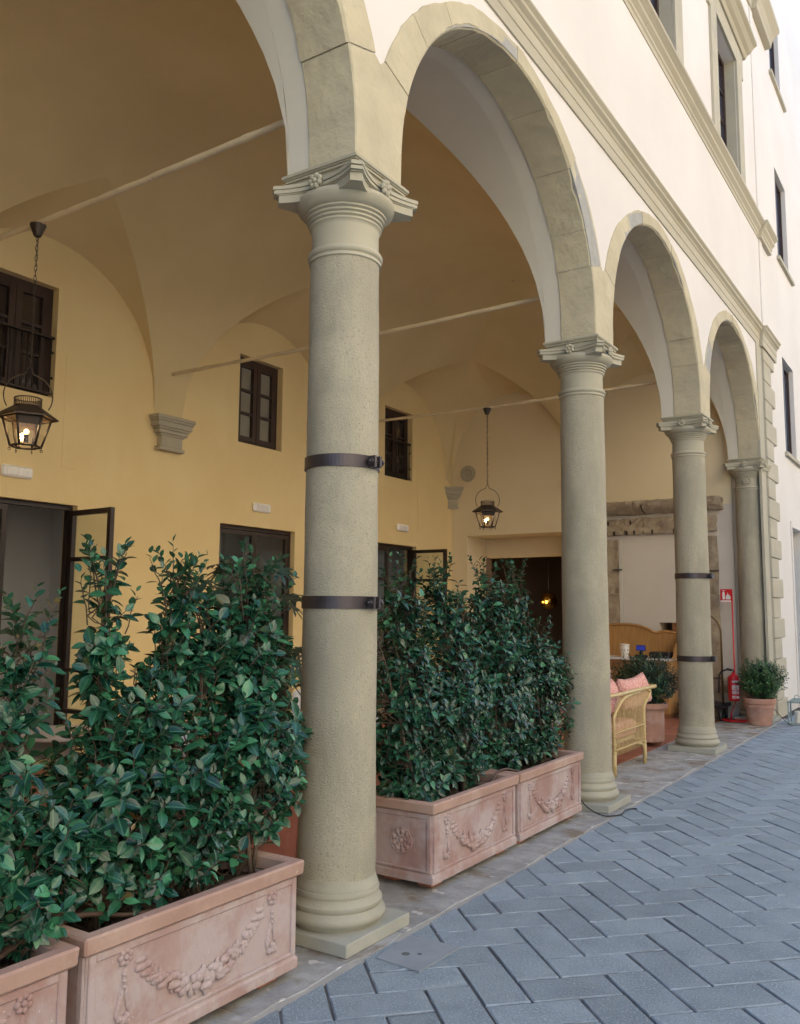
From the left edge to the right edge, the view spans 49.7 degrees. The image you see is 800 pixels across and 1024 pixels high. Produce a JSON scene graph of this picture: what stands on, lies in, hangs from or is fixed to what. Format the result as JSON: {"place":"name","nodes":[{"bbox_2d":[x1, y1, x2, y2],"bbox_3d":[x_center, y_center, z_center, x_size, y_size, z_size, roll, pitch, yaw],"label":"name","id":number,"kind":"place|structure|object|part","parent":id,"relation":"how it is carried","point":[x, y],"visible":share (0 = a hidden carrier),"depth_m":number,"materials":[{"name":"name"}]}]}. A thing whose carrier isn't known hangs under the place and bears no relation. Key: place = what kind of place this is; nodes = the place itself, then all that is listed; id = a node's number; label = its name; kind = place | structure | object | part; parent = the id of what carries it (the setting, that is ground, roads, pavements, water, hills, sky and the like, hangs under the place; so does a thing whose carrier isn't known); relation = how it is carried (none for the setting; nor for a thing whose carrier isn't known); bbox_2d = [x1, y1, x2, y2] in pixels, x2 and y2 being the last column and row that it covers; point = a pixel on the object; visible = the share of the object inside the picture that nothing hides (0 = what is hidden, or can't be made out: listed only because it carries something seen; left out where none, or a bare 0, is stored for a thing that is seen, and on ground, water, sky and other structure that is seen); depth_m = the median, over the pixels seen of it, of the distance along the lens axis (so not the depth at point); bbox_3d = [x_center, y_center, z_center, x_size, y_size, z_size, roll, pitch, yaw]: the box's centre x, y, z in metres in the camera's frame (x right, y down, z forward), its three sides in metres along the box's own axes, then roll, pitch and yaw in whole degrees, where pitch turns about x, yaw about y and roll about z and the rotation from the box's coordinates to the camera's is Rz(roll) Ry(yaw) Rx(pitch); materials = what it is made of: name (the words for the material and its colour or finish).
{"place":"outdoors","nodes":[
{"label":"outdoors","id":0,"kind":"place"},
{"bbox_2d":[20,725,90,809],"bbox_3d":[-2.360,1.910,6.053,0.680,0.738,0.680,-4,-8,33],"label":"round table","id":1,"kind":"object","parent":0,"point":[61,740],"visible":0.18,"depth_m":5.91,"materials":[{"name":"brown wood"}]},
{"bbox_2d":[177,711,201,756],"bbox_3d":[-1.652,1.821,6.024,0.535,0.923,0.426,-1,-7,13],"label":"bistro chair","id":2,"kind":"object","parent":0,"point":[184,754],"visible":0.01,"depth_m":5.90,"materials":[{"name":"white metal"}]},
{"bbox_2d":[257,631,301,733],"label":"fatsia plant","id":3,"kind":"object","parent":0,"point":[295,672],"visible":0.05,"depth_m":6.05,"materials":[{"name":"green plant"}]},
{"bbox_2d":[289,683,300,711],"bbox_3d":[-0.859,2.059,8.066,0.426,0.923,0.535,0,-7,3],"label":"bistro chair","id":4,"kind":"object","parent":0,"point":[294,694],"visible":0.06,"depth_m":8.31,"materials":[{"name":"white fabric"}]},
{"bbox_2d":[9,709,722,893],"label":"loggia floor","id":5,"kind":"structure","parent":0,"point":[671,724],"depth_m":10.27,"materials":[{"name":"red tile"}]},
{"bbox_2d":[183,784,298,857],"bbox_3d":[-0.892,1.836,4.827,0.509,0.628,0.509,-4,-8,33],"label":"square pot","id":6,"kind":"object","parent":5,"relation":"on","point":[288,839],"visible":0.02,"depth_m":4.82,"materials":[{"name":"ceramic"}]},
{"bbox_2d":[166,560,302,692],"bbox_3d":[-0.833,0.916,4.930,0.959,1.328,0.897,-4,-8,33],"label":"shrub","id":7,"kind":"object","parent":6,"relation":"on","point":[293,598],"visible":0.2,"depth_m":5.04,"materials":[{"name":"green plant"}]},
{"bbox_2d":[609,623,678,717],"bbox_3d":[3.652,2.491,13.790,1.545,1.421,0.612,-4,-8,33],"label":"wooden sideboard","id":8,"kind":"object","parent":5,"relation":"on","point":[632,635],"visible":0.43,"depth_m":13.87,"materials":[{"name":"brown wood"}]},
{"bbox_2d":[620,644,629,656],"bbox_3d":[3.568,2.199,13.713,0.157,0.205,0.156,-4,-8,33],"label":"ceramic jar","id":9,"kind":"object","parent":8,"relation":"on","point":[624,650],"visible":0.96,"depth_m":13.65,"materials":[{"name":"white ceramic"}]},
{"bbox_2d":[635,645,647,657],"bbox_3d":[3.791,2.190,13.579,0.170,0.194,0.140,-4,-8,33],"label":"display stand","id":10,"kind":"object","parent":8,"relation":"on","point":[641,648],"visible":0.79,"depth_m":13.56,"materials":[{"name":"blue plastic"}]},
{"bbox_3d":[3.937,2.748,13.238,0.342,0.590,0.014,-4,-8,33],"label":"door","id":11,"kind":"part","parent":8,"relation":"part of","materials":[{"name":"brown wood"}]},
{"bbox_2d":[631,701,667,745],"bbox_3d":[3.025,2.581,10.569,0.500,0.504,0.500,-4,-8,33],"label":"cylinder pot","id":12,"kind":"object","parent":5,"relation":"on","point":[655,728],"visible":0.54,"depth_m":10.38,"materials":[{"name":"ceramic"}]},
{"bbox_2d":[610,651,677,703],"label":"pot shrub","id":13,"kind":"object","parent":12,"relation":"on","point":[653,673],"visible":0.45,"depth_m":10.49,"materials":[{"name":"green plant"}]},
{"bbox_2d":[677,615,730,720],"bbox_3d":[4.635,2.339,13.208,0.680,1.604,0.539,-4,-8,33],"label":"luggage cart","id":14,"kind":"object","parent":5,"relation":"on","point":[719,706],"visible":0.52,"depth_m":13.00,"materials":[{"name":"black metal"}]},
{"bbox_2d":[43,707,799,759],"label":"ground","id":15,"kind":"structure","parent":0,"point":[793,712],"depth_m":14.43,"materials":[{"name":"grey stone"}]},
{"bbox_2d":[0,0,799,765],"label":"arcade building","id":16,"kind":"structure","parent":15,"relation":"on","point":[622,176],"depth_m":10.15,"materials":[{"name":"white paint"}]},
{"bbox_2d":[0,464,32,478],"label":"emergency light","id":17,"kind":"object","parent":16,"relation":"attached to","point":[16,471],"visible":1,"depth_m":8.79,"materials":[{"name":"white plastic"}]},
{"bbox_2d":[0,272,54,396],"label":"window","id":18,"kind":"structure","parent":16,"relation":"in","point":[16,294],"depth_m":9.12,"materials":[{"name":"brown wood"}]},
{"bbox_2d":[0,498,114,765],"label":"door","id":19,"kind":"structure","parent":16,"relation":"in","point":[69,559],"depth_m":9.22,"materials":[{"name":"brown metal"}]},
{"bbox_2d":[0,119,284,240],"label":"tie rod","id":20,"kind":"object","parent":16,"relation":"attached to","point":[240,140],"visible":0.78,"depth_m":5.70,"materials":[{"name":"paint"}]},
{"bbox_2d":[0,221,58,452],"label":"hanging lantern","id":21,"kind":"object","parent":20,"relation":"hanging from","point":[26,416],"visible":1,"depth_m":6.22,"materials":[{"name":"black metal"}]},
{"bbox_2d":[216,524,290,718],"bbox_3d":[-2.036,1.569,11.747,0.080,2.714,1.493,-4,-8,33],"label":"door","id":22,"kind":"structure","parent":16,"relation":"in","point":[253,533],"depth_m":12.14,"materials":[{"name":"brown wood"}]},
{"bbox_2d":[238,356,277,449],"bbox_3d":[-2.043,-1.498,12.085,0.105,1.215,0.873,-4,-8,33],"label":"window","id":23,"kind":"structure","parent":16,"relation":"in","point":[257,424],"depth_m":12.08,"materials":[{"name":"brown wood"}]},
{"bbox_2d":[253,502,270,512],"bbox_3d":[-1.896,-0.056,11.863,0.049,0.120,0.350,-4,-8,33],"label":"emergency light","id":24,"kind":"object","parent":16,"relation":"attached to","point":[261,507],"visible":1,"depth_m":11.83,"materials":[{"name":"white plastic"}]},
{"bbox_2d":[171,296,539,375],"bbox_3d":[-0.635,-1.824,9.204,5.258,0.070,0.047,-4,-8,33],"label":"tie rod","id":25,"kind":"object","parent":16,"relation":"attached to","point":[466,314],"visible":0.69,"depth_m":8.76,"materials":[{"name":"paint"}]},
{"bbox_2d":[385,408,410,479],"bbox_3d":[-0.107,-1.165,14.962,0.165,1.200,0.858,-4,-8,33],"label":"window","id":26,"kind":"structure","parent":16,"relation":"in","point":[396,431],"depth_m":14.98,"materials":[{"name":"brown wood"}]},
{"bbox_2d":[396,524,408,531],"bbox_3d":[0.046,0.273,14.804,0.049,0.120,0.350,-4,-8,33],"label":"emergency light","id":27,"kind":"object","parent":16,"relation":"attached to","point":[402,527],"visible":1,"depth_m":14.77,"materials":[{"name":"white plastic"}]},
{"bbox_2d":[377,543,446,688],"bbox_3d":[0.086,1.877,14.304,0.803,2.709,1.536,-4,-8,33],"label":"door","id":28,"kind":"structure","parent":16,"relation":"in","point":[411,554],"depth_m":14.80,"materials":[{"name":"brown wood"}]},
{"bbox_2d":[379,381,656,421],"bbox_3d":[1.271,-1.483,12.089,5.258,0.069,0.050,-4,-8,33],"label":"tie rod","id":29,"kind":"object","parent":16,"relation":"attached to","point":[519,402],"visible":0.71,"depth_m":11.97,"materials":[{"name":"paint"}]},
{"bbox_2d":[472,407,502,529],"bbox_3d":[1.216,-0.606,12.021,0.430,1.708,0.372,0,-6,0],"label":"hanging lantern","id":30,"kind":"object","parent":29,"relation":"hanging from","point":[484,510],"visible":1,"depth_m":11.93,"materials":[{"name":"black metal"}]},
{"bbox_2d":[540,571,556,609],"bbox_3d":[2.942,1.283,17.137,0.335,1.310,0.326,-4,-8,33],"label":"globe pendant","id":31,"kind":"object","parent":16,"relation":"hanging from","point":[548,600],"visible":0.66,"depth_m":16.97,"materials":[{"name":"gold metal"}]},
{"bbox_2d":[650,0,683,64],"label":"window","id":32,"kind":"structure","parent":16,"relation":"in","point":[668,17],"depth_m":10.24,"materials":[{"name":"stone"}]},
{"bbox_2d":[606,496,739,717],"bbox_3d":[4.297,1.524,14.046,2.264,3.425,0.700,-4,-8,33],"label":"stone fireplace surround","id":33,"kind":"object","parent":16,"relation":"attached to","point":[640,536],"visible":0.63,"depth_m":14.02,"materials":[{"name":"stone"}]},
{"bbox_2d":[720,677,740,692],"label":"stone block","id":34,"kind":"structure","parent":33,"relation":"attached to","point":[726,684],"depth_m":13.15,"materials":[{"name":"beige stone"}]},
{"bbox_2d":[706,0,756,183],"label":"window","id":35,"kind":"structure","parent":16,"relation":"in","point":[731,17],"depth_m":13.11,"materials":[{"name":"stone"}]},
{"bbox_2d":[769,41,786,112],"bbox_3d":[7.181,-8.865,16.677,0.205,1.710,1.530,-4,-8,33],"label":"window","id":36,"kind":"structure","parent":16,"relation":"in","point":[771,51],"depth_m":16.81,"materials":[{"name":"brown wood"}]},
{"bbox_2d":[774,178,794,286],"bbox_3d":[7.157,-5.363,16.278,0.205,1.820,1.570,-4,-8,33],"label":"window","id":37,"kind":"structure","parent":16,"relation":"in","point":[780,258],"depth_m":16.57,"materials":[{"name":"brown wood"}]},
{"bbox_2d":[782,364,799,467],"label":"window","id":38,"kind":"structure","parent":16,"relation":"in","point":[788,453],"depth_m":16.13,"materials":[{"name":"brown wood"}]},
{"bbox_2d":[790,521,799,706],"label":"door frame","id":39,"kind":"structure","parent":16,"relation":"in","point":[792,551],"depth_m":14.94,"materials":[{"name":"stone"}]},
{"bbox_2d":[189,718,785,1023],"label":"stone threshold","id":40,"kind":"object","parent":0,"point":[638,780],"visible":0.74,"depth_m":5.13,"materials":[{"name":"beige stone"}]},
{"bbox_2d":[0,937,79,1023],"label":"terracotta planter","id":41,"kind":"object","parent":40,"relation":"on","point":[33,989],"visible":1,"depth_m":2.73,"materials":[{"name":"ceramic"}]},
{"bbox_2d":[0,582,94,968],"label":"camellia shrub","id":42,"kind":"object","parent":41,"relation":"on","point":[31,887],"visible":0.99,"depth_m":2.88,"materials":[{"name":"green plant"}]},
{"bbox_2d":[41,846,303,1023],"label":"terracotta planter","id":43,"kind":"object","parent":40,"relation":"on","point":[187,958],"visible":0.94,"depth_m":3.30,"materials":[{"name":"ceramic"}]},
{"bbox_2d":[23,534,187,930],"bbox_3d":[-1.128,0.832,3.342,0.573,1.499,0.660,-4,-8,33],"label":"camellia shrub","id":44,"kind":"object","parent":43,"relation":"on","point":[115,864],"visible":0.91,"depth_m":3.28,"materials":[{"name":"green plant"}]},
{"bbox_2d":[0,872,255,958],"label":"irrigation hose","id":45,"kind":"object","parent":43,"relation":"on","point":[82,915],"visible":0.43,"depth_m":3.17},
{"bbox_2d":[120,534,263,901],"bbox_3d":[-0.921,0.857,3.673,0.550,1.534,0.706,-4,-8,33],"label":"camellia shrub","id":46,"kind":"object","parent":43,"relation":"on","point":[196,790],"visible":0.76,"depth_m":3.62,"materials":[{"name":"green plant"}]},
{"bbox_2d":[184,536,313,875],"bbox_3d":[-0.653,0.883,4.026,0.808,1.540,0.568,6,-9,-42],"label":"camellia shrub","id":47,"kind":"object","parent":43,"relation":"on","point":[255,724],"visible":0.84,"depth_m":3.93,"materials":[{"name":"green plant"}]},
{"bbox_2d":[273,151,417,958],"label":"stone column","id":48,"kind":"structure","parent":40,"relation":"on","point":[348,208],"depth_m":4.41,"materials":[{"name":"stone"}]},
{"bbox_2d":[375,771,518,887],"bbox_3d":[0.302,1.990,5.514,0.483,0.493,1.129,-4,-8,33],"label":"terracotta planter","id":49,"kind":"object","parent":40,"relation":"on","point":[431,844],"visible":0.98,"depth_m":5.13,"materials":[{"name":"ceramic"}]},
{"bbox_2d":[376,550,455,801],"bbox_3d":[0.048,1.036,5.382,0.517,1.623,0.920,-4,-8,33],"label":"camellia shrub","id":50,"kind":"object","parent":49,"relation":"on","point":[411,768],"visible":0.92,"depth_m":5.29,"materials":[{"name":"green plant"}]},
{"bbox_2d":[412,552,497,796],"bbox_3d":[0.359,1.104,5.846,0.548,1.675,0.855,-4,-8,33],"label":"camellia shrub","id":51,"kind":"object","parent":49,"relation":"in","point":[462,751],"visible":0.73,"depth_m":5.76,"materials":[{"name":"green plant"}]},
{"bbox_2d":[490,768,519,781],"bbox_3d":[0.718,1.815,5.952,0.051,0.088,2.051,-4,-8,33],"label":"irrigation hose","id":52,"kind":"object","parent":49,"relation":"on","point":[500,770],"visible":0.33,"depth_m":5.96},
{"bbox_2d":[469,749,583,843],"bbox_3d":[0.941,2.105,6.481,0.483,0.493,1.159,-4,-8,33],"label":"terracotta planter","id":53,"kind":"object","parent":40,"relation":"on","point":[547,794],"visible":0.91,"depth_m":6.29,"materials":[{"name":"ceramic"}]},
{"bbox_2d":[445,555,535,771],"bbox_3d":[0.683,1.147,6.365,0.568,1.665,0.893,-4,-8,33],"label":"camellia shrub","id":54,"kind":"object","parent":53,"relation":"in","point":[504,741],"visible":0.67,"depth_m":6.27,"materials":[{"name":"green plant"}]},
{"bbox_2d":[493,558,580,766],"bbox_3d":[1.076,1.196,6.950,0.582,1.647,1.130,-4,-8,33],"label":"camellia shrub","id":55,"kind":"object","parent":53,"relation":"on","point":[549,691],"visible":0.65,"depth_m":6.79,"materials":[{"name":"green plant"}]},
{"bbox_2d":[537,333,630,813],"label":"stone column","id":56,"kind":"structure","parent":40,"relation":"on","point":[580,365],"depth_m":7.31,"materials":[{"name":"beige stone"}]},
{"bbox_2d":[540,684,656,777],"bbox_3d":[2.081,2.255,9.124,0.866,0.809,1.724,-4,-8,33],"label":"rattan seat","id":57,"kind":"object","parent":40,"relation":"on","point":[642,740],"visible":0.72,"depth_m":8.86,"materials":[{"name":"beige wicker"}]},
{"bbox_2d":[552,717,635,739],"bbox_3d":[2.004,2.268,9.065,0.690,0.168,0.860,-4,-8,33],"label":"seat cushion","id":58,"kind":"object","parent":57,"relation":"on","point":[611,727],"visible":0.12,"depth_m":8.93,"materials":[{"name":"pink fabric"}]},
{"bbox_2d":[610,678,620,713],"bbox_3d":[2.122,1.885,8.780,0.158,0.330,0.500,-19,-11,26],"label":"cushion","id":59,"kind":"object","parent":57,"relation":"on","point":[613,688],"visible":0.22,"depth_m":8.72,"materials":[{"name":"pink fabric"}]},
{"bbox_2d":[615,678,639,709],"bbox_3d":[2.421,1.933,9.179,0.158,0.330,0.500,-19,-18,28],"label":"cushion","id":60,"kind":"object","parent":57,"relation":"on","point":[625,684],"visible":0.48,"depth_m":9.04,"materials":[{"name":"pink fabric"}]},
{"bbox_2d":[632,672,651,708],"bbox_3d":[2.629,1.960,9.495,0.138,0.330,0.400,-24,-12,39],"label":"cushion","id":61,"kind":"object","parent":57,"relation":"on","point":[640,679],"visible":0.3,"depth_m":9.49,"materials":[{"name":"pink fabric"}]},
{"bbox_2d":[656,413,726,754],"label":"stone column","id":62,"kind":"structure","parent":40,"relation":"on","point":[687,434],"depth_m":10.19,"materials":[{"name":"stone"}]},
{"bbox_2d":[720,589,747,722],"bbox_3d":[4.973,2.130,12.913,0.370,1.951,0.370,-4,-8,33],"label":"extinguisher stand","id":63,"kind":"object","parent":40,"relation":"on","point":[726,595],"visible":0.97,"depth_m":13.04,"materials":[{"name":"red metal"}]},
{"bbox_2d":[718,668,739,700],"bbox_3d":[4.910,2.570,12.902,0.306,0.481,0.165,-4,-8,33],"label":"fire extinguisher","id":64,"kind":"object","parent":63,"relation":"attached to","point":[733,690],"visible":0.99,"depth_m":12.81,"materials":[{"name":"red metal"}]},
{"bbox_2d":[723,456,779,722],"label":"stone column","id":65,"kind":"structure","parent":40,"relation":"on","point":[744,472],"depth_m":13.08,"materials":[{"name":"beige stone"}]},
{"bbox_2d":[743,696,775,725],"bbox_3d":[5.177,2.867,12.426,0.450,0.383,0.450,-4,-8,33],"label":"flower pot","id":66,"kind":"object","parent":40,"relation":"on","point":[759,712],"visible":0.94,"depth_m":12.27,"materials":[{"name":"ceramic"}]},
{"bbox_2d":[734,655,789,698],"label":"pot shrub","id":67,"kind":"object","parent":66,"relation":"on","point":[762,682],"visible":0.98,"depth_m":12.32,"materials":[{"name":"green plant"}]},
{"bbox_2d":[253,714,799,1023],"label":"courtyard paving","id":68,"kind":"structure","parent":0,"point":[677,902],"depth_m":4.34,"materials":[{"name":"stone"}]},
{"bbox_2d":[581,799,636,816],"bbox_3d":[1.685,2.266,6.899,0.544,0.281,0.217,2,-7,-12],"label":"cable","id":69,"kind":"object","parent":68,"relation":"on","point":[608,815],"visible":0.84,"depth_m":6.82,"materials":[{"name":"black plastic"}]},
{"bbox_2d":[787,695,799,725],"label":"floor lantern","id":70,"kind":"object","parent":68,"relation":"on","point":[797,713],"visible":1,"depth_m":12.43,"materials":[{"name":"grey metal"}]},
{"bbox_2d":[649,651,672,658],"bbox_3d":[4.085,2.230,13.476,0.320,0.095,0.300,-4,-8,33],"label":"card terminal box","id":71,"kind":"object","parent":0,"point":[669,655],"visible":0.66,"depth_m":13.36,"materials":[{"name":"black plastic"}]}
]}

